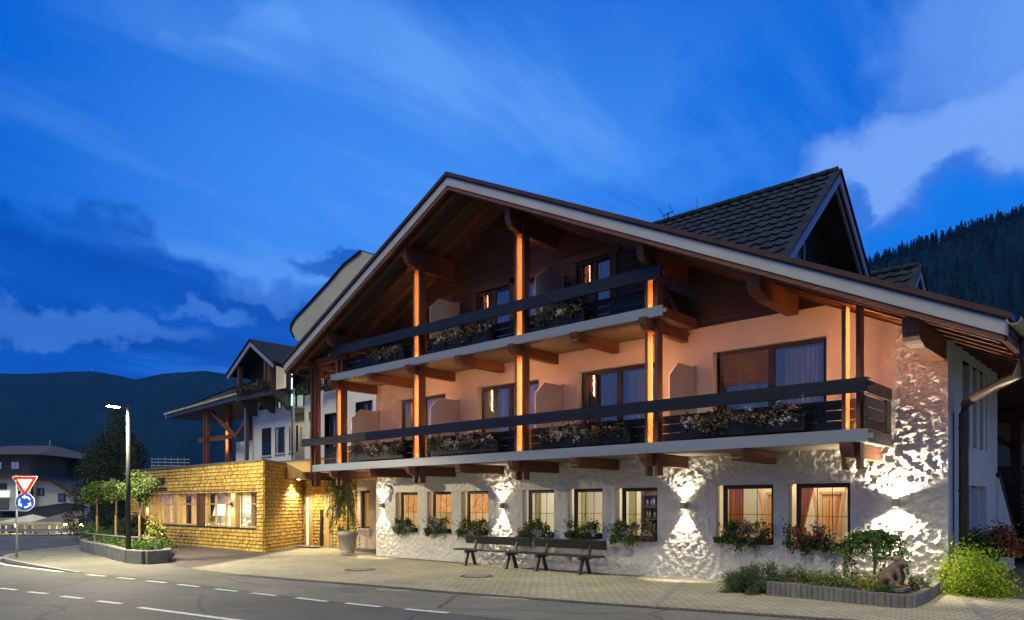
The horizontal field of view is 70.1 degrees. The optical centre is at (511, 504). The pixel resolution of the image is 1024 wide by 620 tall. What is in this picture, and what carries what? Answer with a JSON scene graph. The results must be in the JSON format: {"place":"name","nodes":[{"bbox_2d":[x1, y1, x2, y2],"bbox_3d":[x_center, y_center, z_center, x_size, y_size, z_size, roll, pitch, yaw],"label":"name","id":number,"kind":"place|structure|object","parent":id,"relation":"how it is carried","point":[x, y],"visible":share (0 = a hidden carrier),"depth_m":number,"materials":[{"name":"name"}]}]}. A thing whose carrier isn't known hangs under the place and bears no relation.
{"place":"outdoors","nodes":[
{"label":"outdoors","id":0,"kind":"place"},
{"bbox_2d":[0,371,281,468],"bbox_3d":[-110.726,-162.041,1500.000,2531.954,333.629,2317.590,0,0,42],"label":"mountain","id":1,"kind":"structure","parent":0,"point":[67,410],"depth_m":1141.10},
{"bbox_2d":[8,546,311,580],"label":"pavement","id":2,"kind":"structure","parent":0,"point":[75,558],"depth_m":20.87,"materials":[{"name":"concrete"}]},
{"bbox_2d":[12,476,37,557],"bbox_3d":[-15.544,0.377,23.303,0.740,2.614,0.141,0,0,3],"label":"traffic sign","id":3,"kind":"object","parent":2,"relation":"on","point":[24,500],"visible":1,"depth_m":23.29,"materials":[{"name":"metal"}]},
{"bbox_2d":[105,403,130,548],"bbox_3d":[-11.769,-0.638,21.880,0.713,4.758,0.260,0,0,-42],"label":"street lamp","id":4,"kind":"object","parent":2,"relation":"on","point":[128,487],"visible":0.83,"depth_m":21.99,"materials":[{"name":"metal"}]},
{"bbox_2d":[80,531,171,563],"bbox_3d":[-13.552,1.395,25.782,2.385,0.848,10.024,0,0,-39],"label":"planter","id":5,"kind":"object","parent":2,"relation":"on","point":[133,555],"visible":0.73,"depth_m":22.22,"materials":[{"name":"grey concrete"}]},
{"bbox_2d":[78,479,107,533],"bbox_3d":[-16.716,0.175,29.259,1.122,2.478,1.333,0,0,42],"label":"standard tree","id":6,"kind":"object","parent":5,"relation":"on","point":[90,492],"visible":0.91,"depth_m":29.10,"materials":[{"name":"green plant"}]},
{"bbox_2d":[75,520,111,543],"bbox_3d":[-16.699,1.084,29.275,1.699,1.000,1.558,0,0,42],"label":"round bush","id":7,"kind":"object","parent":5,"relation":"on","point":[90,529],"visible":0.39,"depth_m":28.99,"materials":[{"name":"green plant"}]},
{"bbox_2d":[99,478,125,536],"bbox_3d":[-15.156,0.198,27.859,1.096,2.433,1.098,0,0,42],"label":"standard tree","id":8,"kind":"object","parent":5,"relation":"on","point":[111,494],"visible":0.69,"depth_m":27.69,"materials":[{"name":"green plant"}]},
{"bbox_2d":[91,532,178,549],"bbox_3d":[-13.563,1.204,25.634,1.651,0.434,8.111,0,0,-39],"label":"ground cover","id":9,"kind":"object","parent":5,"relation":"on","point":[136,544],"visible":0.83,"depth_m":23.74,"materials":[{"name":"green plant"}]},
{"bbox_2d":[115,469,161,540],"bbox_3d":[-12.893,0.084,25.295,1.353,2.657,1.362,0,0,-8],"label":"standard tree","id":10,"kind":"object","parent":5,"relation":"on","point":[140,494],"visible":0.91,"depth_m":25.14,"materials":[{"name":"green plant"}]},
{"bbox_2d":[104,512,177,542],"bbox_3d":[-14.198,0.833,27.426,6.772,1.334,0.972,0,0,42],"label":"box hedge","id":11,"kind":"object","parent":5,"relation":"on","point":[121,528],"visible":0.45,"depth_m":27.19,"materials":[{"name":"green plant"}]},
{"bbox_2d":[142,512,167,543],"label":"yellow shrub","id":12,"kind":"object","parent":5,"relation":"on","point":[157,529],"visible":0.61,"depth_m":24.47,"materials":[{"name":"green plant"}]},
{"bbox_2d":[168,545,305,567],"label":"dark paving","id":13,"kind":"structure","parent":0,"point":[186,556],"depth_m":24.93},
{"bbox_2d":[0,532,511,619],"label":"ground","id":14,"kind":"structure","parent":0,"point":[91,590],"depth_m":13.52,"materials":[{"name":"asphalt"}]},
{"bbox_2d":[0,514,46,523],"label":"parasol","id":15,"kind":"object","parent":14,"relation":"on","point":[28,519],"visible":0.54,"depth_m":61.90,"materials":[{"name":"fabric"}]},
{"bbox_2d":[0,534,75,535],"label":"grass bank","id":16,"kind":"structure","parent":14,"relation":"on","point":[36,534],"depth_m":53.33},
{"bbox_2d":[0,511,78,532],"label":"terrace","id":17,"kind":"structure","parent":14,"relation":"on","point":[7,514],"depth_m":65.80,"materials":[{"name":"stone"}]},
{"bbox_2d":[3,545,82,572],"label":"kerb","id":18,"kind":"structure","parent":14,"relation":"on","point":[6,559],"depth_m":21.39,"materials":[{"name":"concrete"}]},
{"bbox_2d":[0,525,85,535],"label":"guard rail","id":19,"kind":"object","parent":14,"relation":"on","point":[35,530],"visible":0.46,"depth_m":51.96,"materials":[{"name":"metal"}]},
{"bbox_2d":[0,440,86,518],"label":"village inn","id":20,"kind":"structure","parent":14,"relation":"on","point":[49,460],"depth_m":68.00,"materials":[{"name":"brown wood"}]},
{"bbox_2d":[11,461,19,469],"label":"window","id":21,"kind":"structure","parent":20,"relation":"in","point":[15,465],"depth_m":67.40,"materials":[{"name":"blue"}]},
{"bbox_2d":[31,511,84,532],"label":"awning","id":22,"kind":"object","parent":14,"relation":"on","point":[57,519],"visible":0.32,"depth_m":61.10,"materials":[{"name":"fabric"}]},
{"bbox_2d":[12,476,109,526],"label":"village house","id":23,"kind":"structure","parent":14,"relation":"on","point":[50,492],"depth_m":68.42,"materials":[{"name":"white tile"}]},
{"bbox_2d":[66,459,123,477],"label":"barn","id":24,"kind":"structure","parent":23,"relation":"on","point":[72,465],"depth_m":73.88,"materials":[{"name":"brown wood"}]},
{"bbox_2d":[59,401,156,540],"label":"conifer","id":25,"kind":"object","parent":14,"relation":"on","point":[104,463],"visible":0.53,"depth_m":40.60,"materials":[{"name":"green plant"}]},
{"bbox_2d":[137,607,240,619],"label":"dash marking","id":26,"kind":"object","parent":14,"relation":"on","point":[188,613],"visible":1,"depth_m":11.97,"materials":[{"name":"paint"}]},
{"bbox_2d":[125,459,303,552],"bbox_3d":[-12.310,0.210,31.827,12.960,3.680,4.070,0,0,42],"label":"restaurant annex","id":27,"kind":"object","parent":14,"relation":"on","point":[268,494],"visible":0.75,"depth_m":28.70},
{"bbox_2d":[154,494,173,523],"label":"window","id":28,"kind":"structure","parent":27,"relation":"in","point":[162,503],"depth_m":32.51,"materials":[{"name":"beige wood"}]},
{"bbox_2d":[151,457,189,467],"bbox_3d":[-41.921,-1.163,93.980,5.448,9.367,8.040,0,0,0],"label":"roof railing","id":29,"kind":"object","parent":27,"relation":"on","point":[171,462],"visible":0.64,"depth_m":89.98,"materials":[{"name":"metal"}]},
{"bbox_2d":[182,494,196,524],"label":"window","id":30,"kind":"structure","parent":27,"relation":"in","point":[192,503],"depth_m":30.51,"materials":[{"name":"beige wood"}]},
{"bbox_2d":[206,493,230,526],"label":"window","id":31,"kind":"structure","parent":27,"relation":"in","point":[226,503],"depth_m":29.02,"materials":[{"name":"beige wood"}]},
{"bbox_2d":[213,505,224,524],"bbox_3d":[-11.904,0.405,29.807,0.600,0.850,0.600,0,0,42],"label":"table lamp","id":32,"kind":"object","parent":27,"relation":"in","point":[220,510],"visible":0.58,"depth_m":29.61,"materials":[{"name":"fabric"}]},
{"bbox_2d":[241,492,255,527],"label":"window","id":33,"kind":"structure","parent":27,"relation":"in","point":[242,503],"depth_m":27.18,"materials":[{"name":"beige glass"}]},
{"bbox_2d":[278,457,375,552],"bbox_3d":[-6.955,0.120,27.806,6.390,3.660,1.770,0,0,42],"label":"entrance porch","id":34,"kind":"object","parent":14,"relation":"on","point":[316,530],"visible":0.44,"depth_m":28.33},
{"bbox_2d":[362,491,369,527],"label":"window","id":35,"kind":"structure","parent":34,"relation":"in","point":[362,491],"depth_m":27.45,"materials":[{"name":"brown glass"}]},
{"bbox_2d":[282,166,1023,591],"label":"hotel","id":36,"kind":"structure","parent":14,"relation":"on","point":[764,296],"depth_m":17.72,"materials":[{"name":"paint"}]},
{"bbox_2d":[225,250,375,460],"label":"white wing","id":37,"kind":"structure","parent":36,"relation":"on","point":[287,409],"depth_m":34.93,"materials":[{"name":"paint"}]},
{"bbox_2d":[164,375,293,463],"bbox_3d":[-15.308,-4.150,39.929,9.003,5.400,3.765,0,0,42],"label":"timber shelter","id":38,"kind":"object","parent":37,"relation":"attached to","point":[225,409],"visible":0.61,"depth_m":38.33,"materials":[{"name":"brown wood"}]},
{"bbox_2d":[232,379,272,394],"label":"flower box","id":39,"kind":"object","parent":37,"relation":"attached to","point":[252,387],"visible":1,"depth_m":34.02,"materials":[{"name":"green plant"}]},
{"bbox_2d":[260,428,277,456],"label":"window","id":40,"kind":"structure","parent":37,"relation":"in","point":[276,430],"depth_m":35.40,"materials":[{"name":"grey glass"}]},
{"bbox_2d":[273,427,291,454],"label":"window","id":41,"kind":"structure","parent":37,"relation":"in","point":[290,443],"depth_m":34.51,"materials":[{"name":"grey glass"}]},
{"bbox_2d":[275,394,302,408],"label":"window","id":42,"kind":"structure","parent":37,"relation":"in","point":[298,399],"depth_m":34.13,"materials":[{"name":"clear glass"}]},
{"bbox_2d":[287,426,302,452],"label":"window","id":43,"kind":"structure","parent":37,"relation":"in","point":[301,428],"depth_m":33.78,"materials":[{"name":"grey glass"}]},
{"bbox_2d":[295,381,308,395],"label":"flower box","id":44,"kind":"object","parent":37,"relation":"attached to","point":[302,389],"visible":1,"depth_m":33.44,"materials":[{"name":"green plant"}]},
{"bbox_2d":[329,413,335,452],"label":"window","id":45,"kind":"structure","parent":37,"relation":"in","point":[333,415],"depth_m":32.78,"materials":[{"name":"clear glass"}]},
{"bbox_2d":[361,401,372,410],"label":"window","id":46,"kind":"structure","parent":37,"relation":"in","point":[368,405],"depth_m":30.94,"materials":[{"name":"clear glass"}]},
{"bbox_2d":[347,438,409,460],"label":"flower box","id":47,"kind":"object","parent":36,"relation":"attached to","point":[380,451],"visible":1,"depth_m":22.79,"materials":[{"name":"black metal"}]},
{"bbox_2d":[365,343,408,365],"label":"flower box","id":48,"kind":"object","parent":36,"relation":"attached to","point":[381,355],"visible":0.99,"depth_m":22.49,"materials":[{"name":"black metal"}]},
{"bbox_2d":[390,516,417,536],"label":"flower box","id":49,"kind":"object","parent":36,"relation":"attached to","point":[403,526],"visible":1,"depth_m":24.25,"materials":[{"name":"plant"}]},
{"bbox_2d":[393,492,418,532],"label":"window","id":50,"kind":"structure","parent":36,"relation":"in","point":[411,497],"depth_m":24.73,"materials":[{"name":"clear glass"}]},
{"bbox_2d":[397,393,445,452],"bbox_3d":[-2.825,-2.448,24.092,2.450,2.195,0.532,0,0,42],"label":"window","id":51,"kind":"structure","parent":36,"relation":"in","point":[442,395],"depth_m":24.61,"materials":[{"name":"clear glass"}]},
{"bbox_2d":[422,514,450,536],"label":"flower box","id":52,"kind":"object","parent":36,"relation":"attached to","point":[437,525],"visible":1,"depth_m":23.09,"materials":[{"name":"plant"}]},
{"bbox_2d":[427,491,452,534],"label":"window","id":53,"kind":"structure","parent":36,"relation":"in","point":[444,497],"depth_m":23.63,"materials":[{"name":"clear glass"}]},
{"bbox_2d":[426,295,454,345],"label":"window","id":54,"kind":"structure","parent":36,"relation":"in","point":[450,298],"depth_m":23.42,"materials":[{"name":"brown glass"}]},
{"bbox_2d":[431,321,495,352],"bbox_3d":[-1.390,-4.724,20.399,2.630,0.648,0.542,0,0,42],"label":"flower box","id":55,"kind":"object","parent":36,"relation":"attached to","point":[468,336],"visible":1,"depth_m":20.22,"materials":[{"name":"black metal"}]},
{"bbox_2d":[428,429,510,455],"bbox_3d":[-1.296,-1.763,20.335,2.947,0.779,0.624,0,0,42],"label":"flower box","id":56,"kind":"object","parent":36,"relation":"attached to","point":[481,443],"visible":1,"depth_m":20.14,"materials":[{"name":"black metal"}]},
{"bbox_2d":[454,516,489,540],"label":"flower box","id":57,"kind":"object","parent":36,"relation":"attached to","point":[474,527],"visible":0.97,"depth_m":22.07,"materials":[{"name":"plant"}]},
{"bbox_2d":[461,491,488,535],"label":"window","id":58,"kind":"structure","parent":36,"relation":"in","point":[480,498],"depth_m":22.54,"materials":[{"name":"orange glass"}]},
{"bbox_2d":[467,276,530,336],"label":"window","id":59,"kind":"structure","parent":36,"relation":"in","point":[495,297],"depth_m":21.81,"materials":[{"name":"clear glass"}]},
{"bbox_2d":[476,378,538,445],"bbox_3d":[-0.018,-2.448,21.455,2.490,2.195,0.432,0,0,42],"label":"window","id":60,"kind":"structure","parent":36,"relation":"in","point":[506,398],"depth_m":21.82,"materials":[{"name":"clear glass"}]},
{"bbox_2d":[509,267,550,329],"bbox_3d":[0.612,-5.425,20.751,1.535,2.250,0.420,0,0,42],"label":"window","id":61,"kind":"structure","parent":36,"relation":"in","point":[533,274],"depth_m":20.94,"materials":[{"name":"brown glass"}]},
{"bbox_2d":[514,517,553,540],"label":"flower box","id":62,"kind":"object","parent":36,"relation":"attached to","point":[538,527],"visible":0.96,"depth_m":20.39,"materials":[{"name":"plant"}]},
{"bbox_2d":[522,489,555,538],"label":"window","id":63,"kind":"structure","parent":36,"relation":"in","point":[538,513],"depth_m":20.88,"materials":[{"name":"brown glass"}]},
{"bbox_2d":[530,298,597,330],"bbox_3d":[1.220,-4.747,18.044,1.979,0.726,0.559,0,0,42],"label":"flower box","id":64,"kind":"object","parent":36,"relation":"attached to","point":[569,314],"visible":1,"depth_m":17.85,"materials":[{"name":"black metal"}]},
{"bbox_2d":[564,514,601,539],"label":"flower box","id":65,"kind":"object","parent":36,"relation":"attached to","point":[590,530],"visible":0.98,"depth_m":19.19,"materials":[{"name":"plant"}]},
{"bbox_2d":[565,488,603,539],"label":"window","id":66,"kind":"structure","parent":36,"relation":"in","point":[584,491],"depth_m":19.75,"materials":[{"name":"brown glass"}]},
{"bbox_2d":[538,417,634,448],"bbox_3d":[1.714,-1.730,17.561,2.735,0.833,0.546,0,0,42],"label":"flower box","id":67,"kind":"object","parent":36,"relation":"attached to","point":[554,437],"visible":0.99,"depth_m":17.40,"materials":[{"name":"black metal"}]},
{"bbox_2d":[565,244,621,316],"bbox_3d":[2.238,-5.470,19.263,1.825,2.340,0.420,0,0,42],"label":"window","id":68,"kind":"structure","parent":36,"relation":"in","point":[608,267],"depth_m":19.27,"materials":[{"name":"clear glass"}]},
{"bbox_2d":[577,361,654,435],"bbox_3d":[2.785,-2.448,18.890,2.410,2.195,0.432,0,0,42],"label":"window","id":69,"kind":"structure","parent":36,"relation":"in","point":[612,383],"depth_m":18.84,"materials":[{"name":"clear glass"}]},
{"bbox_2d":[603,518,656,548],"bbox_3d":[3.016,0.713,18.338,1.517,0.786,0.549,0,0,42],"label":"flower box","id":70,"kind":"object","parent":36,"relation":"attached to","point":[624,537],"visible":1,"depth_m":18.24,"materials":[{"name":"plant"}]},
{"bbox_2d":[615,487,658,543],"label":"window","id":71,"kind":"structure","parent":36,"relation":"in","point":[633,514],"depth_m":18.71,"materials":[{"name":"brown glass"}]},
{"bbox_2d":[641,491,656,535],"bbox_3d":[4.372,0.550,20.624,1.500,2.200,0.330,0,0,42],"label":"bar shelf","id":72,"kind":"object","parent":36,"relation":"on","point":[651,494],"visible":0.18,"depth_m":21.03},
{"bbox_2d":[713,515,772,553],"bbox_3d":[5.178,0.670,16.311,1.433,0.872,0.506,0,0,42],"label":"flower box","id":73,"kind":"object","parent":36,"relation":"attached to","point":[730,536],"visible":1,"depth_m":16.21,"materials":[{"name":"plant"}]},
{"bbox_2d":[678,393,809,438],"bbox_3d":[4.639,-1.782,14.837,2.771,0.704,0.528,0,0,42],"label":"flower box","id":74,"kind":"object","parent":36,"relation":"attached to","point":[749,422],"visible":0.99,"depth_m":14.71,"materials":[{"name":"black metal"}]},
{"bbox_2d":[713,484,774,546],"bbox_3d":[5.315,0.230,16.514,1.460,1.370,0.440,0,0,42],"label":"window","id":75,"kind":"structure","parent":36,"relation":"in","point":[736,492],"depth_m":16.83,"materials":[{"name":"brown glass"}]},
{"bbox_2d":[713,335,826,422],"bbox_3d":[5.719,-2.438,16.163,2.560,2.175,0.372,0,0,42],"label":"window","id":76,"kind":"structure","parent":36,"relation":"in","point":[808,364],"depth_m":16.09,"materials":[{"name":"clear glass"}]},
{"bbox_2d":[782,518,847,555],"bbox_3d":[6.355,0.677,15.253,1.462,0.796,0.548,0,0,42],"label":"flower box","id":77,"kind":"object","parent":36,"relation":"attached to","point":[804,542],"visible":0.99,"depth_m":15.22,"materials":[{"name":"plant"}]},
{"bbox_2d":[785,482,850,551],"bbox_3d":[6.528,0.255,15.404,1.370,1.420,0.440,0,0,42],"label":"window","id":78,"kind":"structure","parent":36,"relation":"in","point":[804,491],"depth_m":15.68,"materials":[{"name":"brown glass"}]},
{"bbox_2d":[983,518,1023,557],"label":"berry shrub","id":79,"kind":"object","parent":36,"relation":"on","point":[1005,537],"visible":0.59,"depth_m":14.54,"materials":[{"name":"red plant"}]},
{"bbox_2d":[969,524,1001,561],"bbox_3d":[9.337,0.758,14.636,0.785,0.756,0.922,0,0,20],"label":"dark shrub","id":80,"kind":"object","parent":14,"relation":"on","point":[981,538],"visible":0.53,"depth_m":14.42,"materials":[{"name":"green plant"}]},
{"bbox_2d":[997,422,1023,549],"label":"house","id":81,"kind":"structure","parent":14,"relation":"on","point":[1003,453],"depth_m":26.07,"materials":[{"name":"white paint"}]},
{"bbox_2d":[1012,502,1023,559],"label":"dark hedge","id":82,"kind":"object","parent":14,"relation":"on","point":[1020,528],"visible":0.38,"depth_m":21.81,"materials":[{"name":"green plant"}]},
{"bbox_2d":[170,576,820,619],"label":"roadside strip","id":83,"kind":"object","parent":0,"point":[501,607],"visible":1,"depth_m":13.06,"materials":[{"name":"concrete"}]},
{"bbox_2d":[239,575,855,619],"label":"drainage channel","id":84,"kind":"object","parent":83,"relation":"on","point":[777,615],"visible":1,"depth_m":13.08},
{"bbox_2d":[0,0,1023,378],"label":"sky","id":85,"kind":"structure","parent":0,"point":[180,179],"materials":[{"name":"blue"}]},
{"bbox_2d":[191,547,1023,619],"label":"cream paving","id":86,"kind":"structure","parent":0,"point":[323,564],"depth_m":15.89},
{"bbox_2d":[336,531,357,552],"bbox_3d":[-5.811,1.315,25.790,0.760,0.770,0.760,0,0,42],"label":"plant pot","id":87,"kind":"object","parent":86,"relation":"on","point":[346,540],"visible":0.94,"depth_m":25.53,"materials":[{"name":"stone"}]},
{"bbox_2d":[324,479,360,548],"bbox_3d":[-5.949,0.189,25.799,1.860,2.774,0.951,0,0,42],"label":"weeping spruce","id":88,"kind":"object","parent":87,"relation":"in","point":[345,499],"visible":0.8,"depth_m":25.75,"materials":[{"name":"green plant"}]},
{"bbox_2d":[344,568,374,570],"bbox_3d":[-4.176,1.772,20.023,0.840,0.016,0.840,0,0,42],"label":"manhole cover","id":89,"kind":"object","parent":86,"relation":"in","point":[359,569],"visible":1,"depth_m":19.91,"materials":[{"name":"metal"}]},
{"bbox_2d":[460,574,493,577],"bbox_3d":[-0.876,1.772,18.222,0.840,0.016,0.840,0,0,42],"label":"manhole cover","id":90,"kind":"object","parent":86,"relation":"on","point":[476,575],"visible":1,"depth_m":18.22,"materials":[{"name":"metal"}]},
{"bbox_2d":[453,535,530,568],"bbox_3d":[-0.625,1.356,20.978,2.710,0.892,0.561,0,0,42],"label":"bench","id":91,"kind":"object","parent":86,"relation":"on","point":[501,540],"visible":0.97,"depth_m":20.98,"materials":[{"name":"brown wood"}]},
{"bbox_2d":[375,556,723,581],"bbox_3d":[0.524,1.731,20.418,14.400,0.077,0.270,0,0,42],"label":"plinth strip","id":92,"kind":"object","parent":86,"relation":"on","point":[558,570],"visible":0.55,"depth_m":19.68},
{"bbox_2d":[522,538,606,574],"bbox_3d":[1.326,1.356,19.192,2.520,0.892,0.561,0,0,42],"label":"bench","id":93,"kind":"object","parent":86,"relation":"on","point":[589,545],"visible":0.96,"depth_m":19.18,"materials":[{"name":"brown wood"}]},
{"bbox_2d":[650,579,687,606],"bbox_3d":[3.230,1.723,14.748,0.129,0.039,5.364,0,0,19],"label":"light paving seam","id":94,"kind":"object","parent":86,"relation":"on","point":[658,601],"visible":1,"depth_m":14.17,"materials":[{"name":"stone"}]},
{"bbox_2d":[753,576,940,607],"bbox_3d":[6.070,1.588,13.589,3.204,0.328,2.855,0,0,42],"label":"flower bed","id":95,"kind":"object","parent":86,"relation":"on","point":[847,594],"visible":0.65,"depth_m":12.51,"materials":[{"name":"concrete"}]},
{"bbox_2d":[717,556,793,595],"bbox_3d":[4.776,1.342,14.345,1.458,0.774,1.638,0,0,42],"label":"juniper shrub","id":96,"kind":"object","parent":95,"relation":"on","point":[745,578],"visible":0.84,"depth_m":14.10,"materials":[{"name":"green plant"}]},
{"bbox_2d":[778,560,811,582],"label":"juniper shrub","id":97,"kind":"object","parent":95,"relation":"on","point":[790,575],"visible":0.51,"depth_m":14.25,"materials":[{"name":"green plant"}]},
{"bbox_2d":[794,566,825,582],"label":"bed plant","id":98,"kind":"object","parent":95,"relation":"on","point":[803,578],"visible":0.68,"depth_m":14.07,"materials":[{"name":"green plant"}]},
{"bbox_2d":[808,567,860,586],"bbox_3d":[6.013,1.338,13.529,0.956,0.351,0.795,0,0,5],"label":"bed plant","id":99,"kind":"object","parent":95,"relation":"on","point":[832,580],"visible":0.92,"depth_m":13.45,"materials":[{"name":"green plant"}]},
{"bbox_2d":[845,567,883,590],"bbox_3d":[6.339,1.309,12.849,0.823,0.404,0.769,0,0,42],"label":"bed plant","id":100,"kind":"object","parent":95,"relation":"on","point":[867,585],"visible":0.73,"depth_m":12.81,"materials":[{"name":"yellow plant"}]},
{"bbox_2d":[831,528,911,586],"bbox_3d":[6.582,0.957,13.393,1.300,1.090,1.104,0,0,42],"label":"weeping shrub","id":101,"kind":"object","parent":95,"relation":"on","point":[862,539],"visible":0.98,"depth_m":13.22,"materials":[{"name":"green plant"}]},
{"bbox_2d":[870,582,896,593],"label":"bed plant","id":102,"kind":"object","parent":95,"relation":"on","point":[885,588],"visible":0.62,"depth_m":12.04,"materials":[{"name":"green plant"}]},
{"bbox_2d":[874,586,910,591],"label":"stone slab","id":103,"kind":"structure","parent":95,"relation":"on","point":[904,589],"depth_m":12.40,"materials":[{"name":"stone"}]},
{"bbox_2d":[877,558,908,587],"bbox_3d":[6.580,1.163,12.617,0.490,0.504,0.422,0,0,42],"label":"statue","id":104,"kind":"object","parent":103,"relation":"on","point":[893,572],"visible":0.95,"depth_m":12.50,"materials":[{"name":"brown stone"}]},
{"bbox_2d":[907,570,932,590],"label":"bed plant","id":105,"kind":"object","parent":95,"relation":"on","point":[913,585],"visible":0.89,"depth_m":12.66,"materials":[{"name":"green plant"}]},
{"bbox_2d":[955,593,994,619],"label":"light paving seam","id":106,"kind":"object","parent":86,"relation":"on","point":[978,610],"visible":1,"depth_m":11.50,"materials":[{"name":"stone"}]},
{"bbox_2d":[929,532,1023,598],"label":"lime bush","id":107,"kind":"object","parent":86,"relation":"on","point":[976,577],"visible":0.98,"depth_m":13.07,"materials":[{"name":"green plant"}]},
{"bbox_2d":[869,217,1023,320],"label":"forest hillside","id":108,"kind":"structure","parent":0,"point":[982,273],"depth_m":447.53,"materials":[{"name":"plant"}]},
{"bbox_2d":[867,203,1023,322],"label":"forest","id":109,"kind":"object","parent":108,"relation":"on","point":[951,235],"visible":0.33,"depth_m":485.61,"materials":[{"name":"plant"}]},
{"bbox_2d":[967,559,1023,598],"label":"side path","id":110,"kind":"structure","parent":0,"point":[1018,569],"depth_m":16.88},
{"bbox_2d":[996,473,1015,571],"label":"ramp wall","id":111,"kind":"structure","parent":110,"relation":"on","point":[1003,510],"depth_m":17.54,"materials":[{"name":"white paint"}]},
{"bbox_2d":[997,376,1023,552],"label":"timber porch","id":112,"kind":"object","parent":110,"relation":"on","point":[1010,403],"visible":0.36,"depth_m":22.67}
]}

